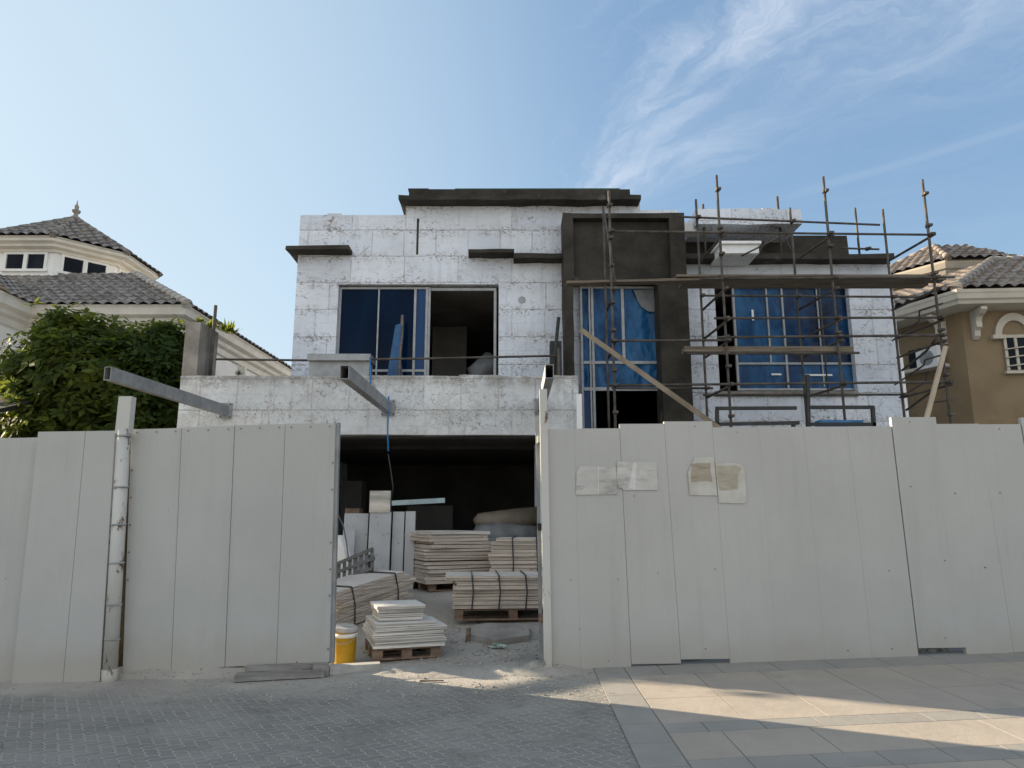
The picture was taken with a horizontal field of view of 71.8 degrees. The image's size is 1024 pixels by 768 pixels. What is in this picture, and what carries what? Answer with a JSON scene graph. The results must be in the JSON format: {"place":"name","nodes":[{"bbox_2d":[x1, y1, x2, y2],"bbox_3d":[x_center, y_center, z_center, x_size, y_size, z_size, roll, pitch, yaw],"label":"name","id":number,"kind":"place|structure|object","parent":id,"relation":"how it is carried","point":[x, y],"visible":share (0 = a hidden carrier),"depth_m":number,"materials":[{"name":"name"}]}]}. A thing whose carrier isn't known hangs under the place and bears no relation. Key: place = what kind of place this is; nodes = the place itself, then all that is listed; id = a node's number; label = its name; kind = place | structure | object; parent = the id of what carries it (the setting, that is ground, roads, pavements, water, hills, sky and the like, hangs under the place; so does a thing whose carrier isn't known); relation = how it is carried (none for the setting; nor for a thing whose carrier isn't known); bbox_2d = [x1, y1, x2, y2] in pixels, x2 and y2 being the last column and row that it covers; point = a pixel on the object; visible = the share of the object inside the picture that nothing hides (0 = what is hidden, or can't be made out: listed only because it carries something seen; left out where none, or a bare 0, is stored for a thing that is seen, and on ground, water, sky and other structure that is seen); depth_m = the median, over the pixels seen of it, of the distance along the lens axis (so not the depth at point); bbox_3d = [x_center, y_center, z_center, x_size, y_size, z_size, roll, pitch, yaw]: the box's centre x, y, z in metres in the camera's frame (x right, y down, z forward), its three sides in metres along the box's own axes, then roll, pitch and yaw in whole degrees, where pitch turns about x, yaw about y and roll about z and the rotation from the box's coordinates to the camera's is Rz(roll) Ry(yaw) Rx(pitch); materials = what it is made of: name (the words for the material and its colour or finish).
{"place":"outdoors","nodes":[
{"label":"outdoors","id":0,"kind":"place"},
{"bbox_2d":[216,318,244,333],"bbox_3d":[-5.713,-1.163,14.221,0.579,0.286,0.560,0,-11,0],"label":"weed","id":1,"kind":"object","parent":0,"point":[228,328],"visible":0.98,"depth_m":14.12,"materials":[{"name":"green plant"}]},
{"bbox_2d":[0,661,638,767],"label":"road","id":2,"kind":"structure","parent":0,"point":[444,726],"depth_m":5.71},
{"bbox_2d":[118,663,391,679],"bbox_3d":[-3.118,3.116,7.719,4.231,0.199,0.468,0,-11,0],"label":"sand drift","id":3,"kind":"object","parent":2,"relation":"on","point":[205,672],"visible":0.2,"depth_m":7.56,"materials":[{"name":"sand"}]},
{"bbox_2d":[312,662,328,677],"bbox_3d":[-2.051,3.049,7.557,0.167,0.128,0.208,4,-12,-21],"label":"timber","id":4,"kind":"object","parent":3,"relation":"on","point":[320,666],"visible":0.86,"depth_m":7.48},
{"bbox_2d":[330,661,379,674],"bbox_3d":[-1.697,3.074,7.645,0.531,0.097,0.132,3,-11,-14],"label":"timber","id":5,"kind":"object","parent":3,"relation":"on","point":[338,669],"visible":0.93,"depth_m":7.59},
{"bbox_2d":[10,617,612,703],"bbox_3d":[-2.750,3.147,8.258,7.378,0.357,3.618,0,-11,0],"label":"loose grit","id":6,"kind":"object","parent":2,"relation":"on","point":[474,691],"visible":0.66,"depth_m":7.15,"materials":[{"name":"sand"}]},
{"bbox_2d":[326,663,488,682],"bbox_3d":[-1.127,3.110,7.657,1.971,0.074,1.026,0,-11,0],"label":"sand drift","id":7,"kind":"object","parent":2,"relation":"on","point":[404,671],"visible":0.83,"depth_m":7.47,"materials":[{"name":"sand"}]},
{"bbox_2d":[519,653,535,665],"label":"concrete block","id":8,"kind":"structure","parent":2,"relation":"on","point":[524,659],"depth_m":7.93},
{"bbox_2d":[488,659,582,676],"bbox_3d":[0.255,3.055,7.677,1.106,0.125,0.819,0,-11,0],"label":"sand drift","id":9,"kind":"object","parent":2,"relation":"on","point":[533,668],"visible":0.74,"depth_m":7.47,"materials":[{"name":"sand"}]},
{"bbox_2d":[539,389,551,667],"bbox_3d":[0.372,1.592,7.861,0.112,3.109,0.085,0,-11,0],"label":"gate post","id":10,"kind":"object","parent":2,"relation":"on","point":[547,635],"visible":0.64,"depth_m":7.81,"materials":[{"name":"metal"}]},
{"bbox_2d":[535,418,542,653],"bbox_3d":[0.328,1.683,8.029,0.103,2.640,0.205,0,-11,0],"label":"gate jamb","id":11,"kind":"object","parent":10,"relation":"attached to","point":[539,530],"visible":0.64,"depth_m":8.06,"materials":[{"name":"metal"}]},
{"bbox_2d":[0,0,1023,365],"label":"sky","id":12,"kind":"structure","parent":0,"point":[197,136],"materials":[{"name":"blue"}]},
{"bbox_2d":[332,567,962,767],"bbox_3d":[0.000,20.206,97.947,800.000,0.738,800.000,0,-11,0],"label":"ground","id":13,"kind":"structure","parent":0,"point":[438,605],"depth_m":9.28,"materials":[{"name":"sand"}]},
{"bbox_2d":[0,431,116,682],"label":"hoarding fence","id":14,"kind":"object","parent":13,"relation":"on","point":[56,493],"visible":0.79,"depth_m":7.72,"materials":[{"name":"grey metal"}]},
{"bbox_2d":[0,297,140,444],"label":"broadleaf tree","id":15,"kind":"object","parent":13,"relation":"on","point":[56,373],"visible":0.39,"depth_m":14.45,"materials":[{"name":"green plant"}]},
{"bbox_2d":[101,396,135,682],"bbox_3d":[-4.317,1.677,7.768,0.350,3.129,0.163,-3,-11,14],"label":"gate post","id":16,"kind":"object","parent":13,"relation":"on","point":[124,433],"visible":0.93,"depth_m":7.72,"materials":[{"name":"white paint"}]},
{"bbox_2d":[123,422,340,672],"bbox_3d":[-3.147,1.792,7.899,2.426,2.744,0.119,0,-11,0],"label":"gate leaf","id":17,"kind":"object","parent":16,"relation":"attached to","point":[232,545],"visible":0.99,"depth_m":7.85,"materials":[{"name":"grey metal"}]},
{"bbox_2d":[118,451,130,666],"bbox_3d":[-4.585,2.032,8.123,0.913,2.552,0.020,0,-11,0],"label":"plywood sheet","id":18,"kind":"object","parent":13,"relation":"on","point":[121,648],"depth_m":8.04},
{"bbox_2d":[96,314,185,450],"bbox_3d":[-7.634,1.288,14.802,3.081,5.845,2.466,0,-11,0],"label":"broadleaf tree","id":19,"kind":"object","parent":13,"relation":"on","point":[156,354],"visible":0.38,"depth_m":14.80,"materials":[{"name":"green plant"}]},
{"bbox_2d":[0,200,290,422],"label":"neighbour villa","id":20,"kind":"object","parent":13,"relation":"on","point":[70,260],"visible":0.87,"depth_m":21.18,"materials":[{"name":"grey ceramic"}]},
{"bbox_2d":[0,252,48,271],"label":"window","id":21,"kind":"structure","parent":20,"relation":"in","point":[16,261],"depth_m":21.48,"materials":[{"name":"white paint"}]},
{"bbox_2d":[58,254,109,273],"bbox_3d":[-13.329,-3.596,22.073,0.100,0.623,1.400,-11,-15,44],"label":"window","id":22,"kind":"structure","parent":20,"relation":"in","point":[69,264],"depth_m":21.98,"materials":[{"name":"white paint"}]},
{"bbox_2d":[234,669,324,681],"bbox_3d":[-2.428,3.063,7.428,0.903,0.076,0.175,2,-11,-10],"label":"timber","id":23,"kind":"object","parent":13,"relation":"on","point":[268,675],"visible":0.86,"depth_m":7.37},
{"bbox_2d":[245,662,319,671],"bbox_3d":[-2.445,3.023,7.560,0.770,0.071,0.086,2,-11,-10],"label":"timber","id":24,"kind":"object","parent":23,"relation":"on","point":[274,667],"visible":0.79,"depth_m":7.52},
{"bbox_2d":[337,535,352,577],"bbox_3d":[-2.766,2.905,11.621,0.349,0.820,0.120,0,-11,0],"label":"white offcut","id":25,"kind":"object","parent":13,"relation":"on","point":[342,552],"visible":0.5,"depth_m":11.60,"materials":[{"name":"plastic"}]},
{"bbox_2d":[334,623,357,663],"bbox_3d":[-1.941,3.011,8.187,0.301,0.442,0.310,0,-11,0],"label":"bucket","id":26,"kind":"object","parent":13,"relation":"on","point":[345,641],"visible":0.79,"depth_m":8.10,"materials":[{"name":"yellow plastic"}]},
{"bbox_2d":[343,530,355,564],"bbox_3d":[-2.830,3.034,12.171,0.208,1.032,0.150,0,-11,0],"label":"upright panel","id":27,"kind":"object","parent":13,"relation":"on","point":[350,536],"visible":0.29,"depth_m":12.24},
{"bbox_2d":[340,481,366,534],"bbox_3d":[-3.365,3.045,14.944,0.413,1.954,0.500,0,-11,0],"label":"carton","id":28,"kind":"object","parent":13,"relation":"on","point":[353,494],"visible":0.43,"depth_m":14.84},
{"bbox_2d":[337,547,374,578],"bbox_3d":[-2.464,2.968,10.921,0.682,0.870,0.190,0,-11,0],"label":"slotted rack","id":29,"kind":"object","parent":13,"relation":"on","point":[368,561],"visible":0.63,"depth_m":10.92,"materials":[{"name":"grey plastic"}]},
{"bbox_2d":[344,513,368,573],"bbox_3d":[-2.757,2.937,12.409,0.424,1.310,0.180,0,-11,0],"label":"upright panel","id":30,"kind":"object","parent":13,"relation":"on","point":[358,523],"visible":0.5,"depth_m":12.47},
{"bbox_2d":[336,570,415,624],"bbox_3d":[-2.256,3.147,10.440,0.818,0.709,1.656,-7,-13,32],"label":"board bundle","id":31,"kind":"object","parent":13,"relation":"on","point":[356,594],"visible":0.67,"depth_m":10.20,"materials":[{"name":"wood"}]},
{"bbox_2d":[368,512,391,569],"bbox_3d":[-2.306,2.894,12.269,0.370,1.325,0.150,0,-11,0],"label":"upright panel","id":32,"kind":"object","parent":13,"relation":"on","point":[379,533],"visible":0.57,"depth_m":12.29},
{"bbox_2d":[369,491,391,512],"bbox_3d":[-2.318,2.076,12.467,0.366,0.378,0.110,0,-11,0],"label":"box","id":33,"kind":"object","parent":32,"relation":"on","point":[379,501],"visible":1,"depth_m":12.41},
{"bbox_2d":[392,498,444,505],"bbox_3d":[-1.661,2.090,12.551,0.937,0.137,0.090,1,-11,-7],"label":"metal stud","id":34,"kind":"object","parent":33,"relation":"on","point":[418,501],"visible":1,"depth_m":12.51,"materials":[{"name":"silver metal"}]},
{"bbox_2d":[391,512,404,570],"bbox_3d":[-2.001,2.909,12.379,0.199,1.327,0.130,0,-11,0],"label":"upright panel","id":35,"kind":"object","parent":13,"relation":"on","point":[397,541],"visible":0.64,"depth_m":12.38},
{"bbox_2d":[365,638,440,660],"bbox_3d":[-1.352,3.227,8.663,0.803,0.130,0.780,3,-11,-18],"label":"pallet","id":36,"kind":"object","parent":13,"relation":"on","point":[404,653],"visible":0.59,"depth_m":8.33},
{"bbox_2d":[366,636,444,648],"bbox_3d":[-1.318,3.138,8.672,0.842,0.042,0.847,3,-11,-16],"label":"panel board","id":37,"kind":"object","parent":36,"relation":"on","point":[408,645],"visible":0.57,"depth_m":8.30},
{"bbox_2d":[365,633,446,644],"bbox_3d":[-1.324,3.100,8.722,0.858,0.042,0.879,4,-11,-19],"label":"panel board","id":38,"kind":"object","parent":37,"relation":"on","point":[410,640],"visible":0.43,"depth_m":8.32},
{"bbox_2d":[362,627,444,640],"bbox_3d":[-1.347,3.044,8.681,0.866,0.042,0.856,4,-12,-19],"label":"panel board","id":39,"kind":"object","parent":38,"relation":"on","point":[401,637],"visible":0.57,"depth_m":8.30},
{"bbox_2d":[363,623,443,636],"bbox_3d":[-1.346,2.999,8.693,0.840,0.042,0.840,4,-11,-19],"label":"panel board","id":40,"kind":"object","parent":39,"relation":"on","point":[372,632],"visible":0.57,"depth_m":8.32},
{"bbox_2d":[365,616,446,631],"bbox_3d":[-1.316,2.955,8.713,0.853,0.042,0.860,4,-12,-19],"label":"panel board","id":41,"kind":"object","parent":40,"relation":"on","point":[440,625],"visible":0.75,"depth_m":8.36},
{"bbox_2d":[366,614,437,627],"bbox_3d":[-1.372,2.907,8.709,0.744,0.041,0.844,4,-11,-18],"label":"panel board","id":42,"kind":"object","parent":41,"relation":"on","point":[375,623],"visible":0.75,"depth_m":8.38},
{"bbox_2d":[372,613,422,621],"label":"panel board","id":43,"kind":"object","parent":42,"relation":"on","point":[383,619],"visible":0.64,"depth_m":8.47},
{"bbox_2d":[373,610,422,617],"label":"panel board","id":44,"kind":"object","parent":43,"relation":"on","point":[398,614],"visible":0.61,"depth_m":8.48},
{"bbox_2d":[371,606,423,613],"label":"panel board","id":45,"kind":"object","parent":44,"relation":"on","point":[398,610],"visible":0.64,"depth_m":8.48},
{"bbox_2d":[370,600,424,609],"bbox_3d":[-1.420,2.726,8.742,0.581,0.041,0.600,4,-11,-19],"label":"panel board","id":46,"kind":"object","parent":45,"relation":"on","point":[394,604],"visible":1,"depth_m":8.58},
{"bbox_2d":[404,511,415,588],"bbox_3d":[-1.796,2.910,12.414,0.168,1.330,0.140,0,-11,0],"label":"upright panel","id":47,"kind":"object","parent":13,"relation":"on","point":[410,526],"visible":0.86,"depth_m":12.39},
{"bbox_2d":[407,506,454,529],"bbox_3d":[-1.771,3.397,15.437,0.988,1.450,0.600,0,-11,0],"label":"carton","id":48,"kind":"object","parent":13,"relation":"on","point":[435,517],"visible":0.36,"depth_m":15.23,"materials":[{"name":"cardboard"}]},
{"bbox_2d":[414,582,452,591],"bbox_3d":[-1.133,3.497,12.379,1.026,0.130,1.035,5,-12,-25],"label":"pallet","id":49,"kind":"object","parent":13,"relation":"on","point":[430,587],"visible":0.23,"depth_m":12.13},
{"bbox_2d":[416,579,452,583],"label":"panel board","id":50,"kind":"object","parent":49,"relation":"on","point":[433,582],"visible":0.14,"depth_m":11.74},
{"bbox_2d":[412,574,445,580],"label":"panel board","id":51,"kind":"object","parent":50,"relation":"on","point":[423,578],"visible":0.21,"depth_m":11.77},
{"bbox_2d":[414,571,445,576],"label":"panel board","id":52,"kind":"object","parent":51,"relation":"on","point":[428,575],"visible":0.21,"depth_m":11.79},
{"bbox_2d":[414,567,489,573],"bbox_3d":[-1.111,3.243,12.414,1.157,0.065,1.158,5,-12,-26],"label":"panel board","id":53,"kind":"object","parent":52,"relation":"on","point":[438,571],"visible":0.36,"depth_m":11.92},
{"bbox_2d":[414,564,490,568],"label":"panel board","id":54,"kind":"object","parent":53,"relation":"on","point":[450,566],"visible":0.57,"depth_m":11.96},
{"bbox_2d":[414,559,489,564],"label":"panel board","id":55,"kind":"object","parent":54,"relation":"on","point":[446,562],"visible":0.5,"depth_m":11.99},
{"bbox_2d":[414,555,488,560],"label":"panel board","id":56,"kind":"object","parent":55,"relation":"on","point":[458,557],"visible":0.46,"depth_m":11.99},
{"bbox_2d":[414,550,490,555],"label":"panel board","id":57,"kind":"object","parent":56,"relation":"on","point":[451,553],"visible":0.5,"depth_m":11.98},
{"bbox_2d":[414,547,490,551],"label":"panel board","id":58,"kind":"object","parent":57,"relation":"on","point":[448,549],"visible":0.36,"depth_m":12.00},
{"bbox_2d":[414,543,490,548],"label":"panel board","id":59,"kind":"object","parent":58,"relation":"on","point":[433,546],"visible":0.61,"depth_m":12.06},
{"bbox_2d":[415,541,492,543],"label":"panel board","id":60,"kind":"object","parent":59,"relation":"on","point":[464,542],"visible":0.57,"depth_m":12.10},
{"bbox_2d":[404,536,487,541],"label":"panel board","id":61,"kind":"object","parent":60,"relation":"on","point":[448,539],"visible":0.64,"depth_m":12.03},
{"bbox_2d":[404,534,487,537],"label":"panel board","id":62,"kind":"object","parent":61,"relation":"on","point":[445,535],"visible":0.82,"depth_m":12.07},
{"bbox_2d":[412,530,489,533],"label":"panel board","id":63,"kind":"object","parent":62,"relation":"on","point":[447,532],"visible":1,"depth_m":12.11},
{"bbox_2d":[483,537,498,567],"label":"cement sacks","id":64,"kind":"object","parent":13,"relation":"on","point":[491,538],"depth_m":13.09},
{"bbox_2d":[473,507,536,525],"bbox_3d":[0.161,2.603,13.747,1.836,0.512,0.420,2,-11,-8],"label":"tarpaulin roll","id":65,"kind":"object","parent":64,"relation":"on","point":[523,516],"visible":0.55,"depth_m":13.57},
{"bbox_2d":[473,522,536,536],"bbox_3d":[0.136,2.881,13.457,1.835,0.493,0.467,1,-11,-7],"label":"tarpaulin roll","id":66,"kind":"object","parent":64,"relation":"on","point":[496,529],"visible":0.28,"depth_m":13.30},
{"bbox_2d":[454,608,542,620],"bbox_3d":[-0.012,3.283,10.236,1.632,0.150,0.800,1,-11,-4],"label":"pallet","id":67,"kind":"object","parent":13,"relation":"on","point":[512,613],"visible":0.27,"depth_m":9.84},
{"bbox_2d":[445,570,542,609],"bbox_3d":[-0.049,2.981,10.289,1.828,0.475,0.909,1,-11,-4],"label":"board bundle","id":68,"kind":"object","parent":67,"relation":"on","point":[489,590],"visible":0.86,"depth_m":9.88,"materials":[{"name":"wood"}]},
{"bbox_2d":[488,536,541,571],"bbox_3d":[0.394,3.040,12.039,1.553,0.874,0.962,-1,-11,4],"label":"board bundle","id":69,"kind":"object","parent":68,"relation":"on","point":[512,554],"visible":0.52,"depth_m":11.66,"materials":[{"name":"wood"}]},
{"bbox_2d":[470,623,529,645],"bbox_3d":[-0.166,3.277,9.253,0.783,0.195,0.750,0,-11,0],"label":"concrete slab","id":70,"kind":"object","parent":13,"relation":"on","point":[500,633],"depth_m":9.16,"materials":[{"name":"concrete"}]},
{"bbox_2d":[176,188,905,566],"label":"unfinished house","id":71,"kind":"structure","parent":13,"relation":"on","point":[462,272],"depth_m":15.03,"materials":[{"name":"paint"}]},
{"bbox_2d":[103,367,232,418],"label":"canopy beam","id":72,"kind":"structure","parent":71,"relation":"attached to","point":[139,383],"depth_m":11.09,"materials":[{"name":"metal"}]},
{"bbox_2d":[307,354,374,375],"bbox_3d":[-3.307,-0.308,13.694,1.208,0.463,0.460,0,-11,0],"label":"sheet metal trough","id":73,"kind":"object","parent":71,"relation":"on","point":[324,364],"visible":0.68,"depth_m":13.53,"materials":[{"name":"metal"}]},
{"bbox_2d":[339,365,394,415],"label":"canopy beam","id":74,"kind":"structure","parent":71,"relation":"attached to","point":[353,379],"depth_m":11.12,"materials":[{"name":"metal"}]},
{"bbox_2d":[208,305,559,375],"bbox_3d":[-2.462,-0.379,13.627,6.786,2.383,0.092,0,-11,0],"label":"guard rail","id":75,"kind":"object","parent":71,"relation":"on","point":[245,359],"visible":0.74,"depth_m":13.63,"materials":[{"name":"metal"}]},
{"bbox_2d":[337,287,430,375],"bbox_3d":[-2.735,-0.552,15.005,1.963,3.123,0.076,0,-11,0],"label":"window","id":76,"kind":"structure","parent":71,"relation":"in","point":[368,317],"depth_m":15.14,"materials":[{"name":"glass"}]},
{"bbox_2d":[387,323,402,375],"bbox_3d":[-2.406,-0.699,14.650,0.334,1.159,0.012,0,-11,0],"label":"film scrap","id":77,"kind":"object","parent":71,"relation":"hanging from","point":[393,366],"visible":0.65,"depth_m":14.63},
{"bbox_2d":[398,315,403,375],"bbox_3d":[-2.305,-0.600,14.651,0.077,1.754,0.210,0,-11,0],"label":"timber stick","id":78,"kind":"object","parent":71,"relation":"on","point":[400,347],"visible":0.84,"depth_m":14.65,"materials":[{"name":"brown wood"}]},
{"bbox_2d":[467,352,497,374],"bbox_3d":[-0.555,-0.326,16.046,0.952,0.815,0.665,4,-11,-18],"label":"filled sack","id":79,"kind":"object","parent":71,"relation":"on","point":[482,366],"visible":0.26,"depth_m":15.75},
{"bbox_2d":[535,364,553,414],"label":"canopy beam","id":80,"kind":"structure","parent":71,"relation":"attached to","point":[547,378],"depth_m":10.61,"materials":[{"name":"metal"}]},
{"bbox_2d":[549,341,561,374],"bbox_3d":[0.868,0.019,13.972,0.229,1.732,0.250,0,-11,0],"label":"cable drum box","id":81,"kind":"object","parent":71,"relation":"on","point":[551,347],"visible":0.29,"depth_m":13.97,"materials":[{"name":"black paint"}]},
{"bbox_2d":[552,317,559,374],"bbox_3d":[0.852,-0.683,13.827,0.067,1.382,0.404,-6,-12,27],"label":"steel bar","id":82,"kind":"object","parent":71,"relation":"on","point":[556,339],"visible":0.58,"depth_m":13.86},
{"bbox_2d":[579,286,657,428],"bbox_3d":[2.287,0.865,14.513,1.691,5.975,0.083,0,-11,0],"label":"window","id":83,"kind":"structure","parent":71,"relation":"in","point":[631,321],"depth_m":14.85,"materials":[{"name":"metal"}]},
{"bbox_2d":[710,241,760,265],"bbox_3d":[4.671,-2.731,14.836,0.864,0.258,0.790,0,-11,0],"label":"foam moulding","id":84,"kind":"object","parent":71,"relation":"attached to","point":[734,251],"visible":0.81,"depth_m":14.55,"materials":[{"name":"plastic"}]},
{"bbox_2d":[731,289,854,390],"bbox_3d":[6.009,-0.990,15.110,2.518,2.301,0.076,0,-11,0],"label":"window","id":85,"kind":"structure","parent":71,"relation":"in","point":[750,368],"depth_m":15.11,"materials":[{"name":"metal"}]},
{"bbox_2d":[576,394,581,428],"bbox_3d":[1.214,1.871,12.491,0.096,3.437,0.040,0,-11,0],"label":"foam sheet","id":86,"kind":"object","parent":13,"relation":"on","point":[579,408],"visible":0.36,"depth_m":12.74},
{"bbox_2d":[602,175,955,427],"bbox_3d":[4.935,-0.293,13.642,6.403,7.954,2.164,0,-11,0],"label":"scaffold","id":87,"kind":"object","parent":13,"relation":"on","point":[726,338],"visible":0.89,"depth_m":13.09,"materials":[{"name":"metal"}]},
{"bbox_2d":[566,278,717,286],"bbox_3d":[2.421,-1.905,13.196,2.822,0.115,0.200,0,-11,0],"label":"scaffold plank","id":88,"kind":"object","parent":87,"relation":"on","point":[635,282],"visible":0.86,"depth_m":13.13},
{"bbox_2d":[681,346,853,354],"bbox_3d":[4.652,-0.612,12.917,3.059,0.100,0.240,0,-11,0],"label":"scaffold plank","id":89,"kind":"object","parent":87,"relation":"on","point":[684,349],"visible":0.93,"depth_m":12.80,"materials":[{"name":"wood"}]},
{"bbox_2d":[675,274,930,279],"bbox_3d":[5.431,-1.986,13.171,4.774,0.040,0.225,0,-11,0],"label":"scaffold plank","id":90,"kind":"object","parent":87,"relation":"on","point":[761,275],"visible":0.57,"depth_m":13.06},
{"bbox_2d":[660,278,945,283],"bbox_3d":[5.481,-1.956,13.409,5.375,0.060,0.225,0,-11,0],"label":"scaffold plank","id":91,"kind":"object","parent":87,"relation":"on","point":[939,280],"visible":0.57,"depth_m":13.41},
{"bbox_2d":[679,283,927,288],"bbox_3d":[5.606,-1.895,13.642,4.724,0.040,0.225,0,-11,0],"label":"scaffold plank","id":92,"kind":"object","parent":87,"relation":"on","point":[817,286],"visible":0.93,"depth_m":13.62,"materials":[{"name":"wood"}]},
{"bbox_2d":[548,417,1023,668],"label":"hoarding fence","id":93,"kind":"object","parent":13,"relation":"on","point":[901,537],"visible":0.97,"depth_m":8.06,"materials":[{"name":"grey metal"}]},
{"bbox_2d":[576,466,617,494],"bbox_3d":[0.956,1.093,8.007,0.478,0.326,0.004,1,-11,-5],"label":"paper notice","id":94,"kind":"object","parent":93,"relation":"attached to","point":[596,480],"visible":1,"depth_m":8.01,"materials":[{"name":"paper"}]},
{"bbox_2d":[617,462,657,489],"bbox_3d":[1.426,1.045,8.052,0.471,0.323,0.004,1,-11,-5],"label":"paper notice","id":95,"kind":"object","parent":93,"relation":"attached to","point":[636,475],"visible":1,"depth_m":8.05,"materials":[{"name":"paper"}]},
{"bbox_2d":[688,457,716,495],"bbox_3d":[2.182,1.059,8.117,0.336,0.441,0.004,1,-11,-5],"label":"paper notice","id":96,"kind":"object","parent":93,"relation":"attached to","point":[701,476],"visible":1,"depth_m":8.11,"materials":[{"name":"paper"}]},
{"bbox_2d":[715,463,746,502],"bbox_3d":[2.517,1.139,8.126,0.343,0.461,0.004,1,-11,-5],"label":"paper notice","id":97,"kind":"object","parent":93,"relation":"attached to","point":[731,485],"visible":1,"depth_m":8.12,"materials":[{"name":"paper"}]},
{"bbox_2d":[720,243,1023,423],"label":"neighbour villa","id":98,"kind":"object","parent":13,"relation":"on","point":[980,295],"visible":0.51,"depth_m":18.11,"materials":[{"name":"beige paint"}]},
{"bbox_2d":[908,348,919,368],"bbox_3d":[11.003,-0.663,19.277,0.020,0.574,0.387,5,-12,-22],"label":"window","id":99,"kind":"structure","parent":98,"relation":"in","point":[912,356],"depth_m":19.34,"materials":[{"name":"black glass"}]},
{"bbox_2d":[916,345,940,369],"bbox_3d":[11.033,-0.684,18.661,0.295,0.550,0.600,5,-12,-22],"label":"air conditioner","id":100,"kind":"object","parent":98,"relation":"on","point":[935,350],"visible":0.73,"depth_m":18.52,"materials":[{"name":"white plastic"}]},
{"bbox_2d":[990,313,1023,373],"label":"window","id":101,"kind":"structure","parent":98,"relation":"in","point":[1009,329],"depth_m":17.95,"materials":[{"name":"beige paint"}]},
{"bbox_2d":[900,357,908,416],"bbox_3d":[8.197,1.706,14.478,0.066,4.710,0.040,0,-11,0],"label":"foam sheet","id":102,"kind":"object","parent":13,"relation":"on","point":[904,388],"visible":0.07,"depth_m":14.77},
{"bbox_2d":[918,648,948,652],"bbox_3d":[4.893,3.109,8.487,0.506,0.152,0.744,-3,-11,17],"label":"rubble heap","id":103,"kind":"object","parent":13,"relation":"on","point":[933,650],"visible":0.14,"depth_m":8.21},
{"bbox_2d":[924,346,947,416],"bbox_3d":[6.201,1.328,10.946,1.547,3.954,0.100,0,-11,0],"label":"leaning pole","id":104,"kind":"object","parent":13,"relation":"on","point":[935,383],"visible":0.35,"depth_m":11.18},
{"bbox_2d":[579,328,720,426],"bbox_3d":[2.959,0.380,11.822,3.698,3.043,0.050,-4,-11,18],"label":"leaning plank","id":105,"kind":"object","parent":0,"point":[653,381],"visible":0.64,"depth_m":12.10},
{"bbox_2d":[715,406,799,426],"bbox_3d":[4.041,0.749,11.668,1.411,0.769,0.055,0,-11,0],"label":"tube frame","id":106,"kind":"object","parent":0,"point":[791,423],"visible":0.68,"depth_m":11.70,"materials":[{"name":"black paint"}]},
{"bbox_2d":[594,650,1023,767],"bbox_3d":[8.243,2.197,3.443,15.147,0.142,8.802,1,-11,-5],"label":"pavement","id":107,"kind":"structure","parent":0,"point":[689,698],"depth_m":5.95,"materials":[{"name":"concrete"}]},
{"bbox_2d":[815,420,862,426],"bbox_3d":[5.595,0.727,12.082,0.751,0.205,0.209,0,-11,0],"label":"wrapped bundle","id":108,"kind":"object","parent":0,"point":[837,421],"visible":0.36,"depth_m":12.00,"materials":[{"name":"blue plastic"}]},
{"bbox_2d":[805,374,875,426],"bbox_3d":[5.450,0.487,11.769,1.173,1.311,0.055,0,-11,0],"label":"tube frame","id":109,"kind":"object","parent":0,"point":[809,407],"visible":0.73,"depth_m":11.76,"materials":[{"name":"black paint"}]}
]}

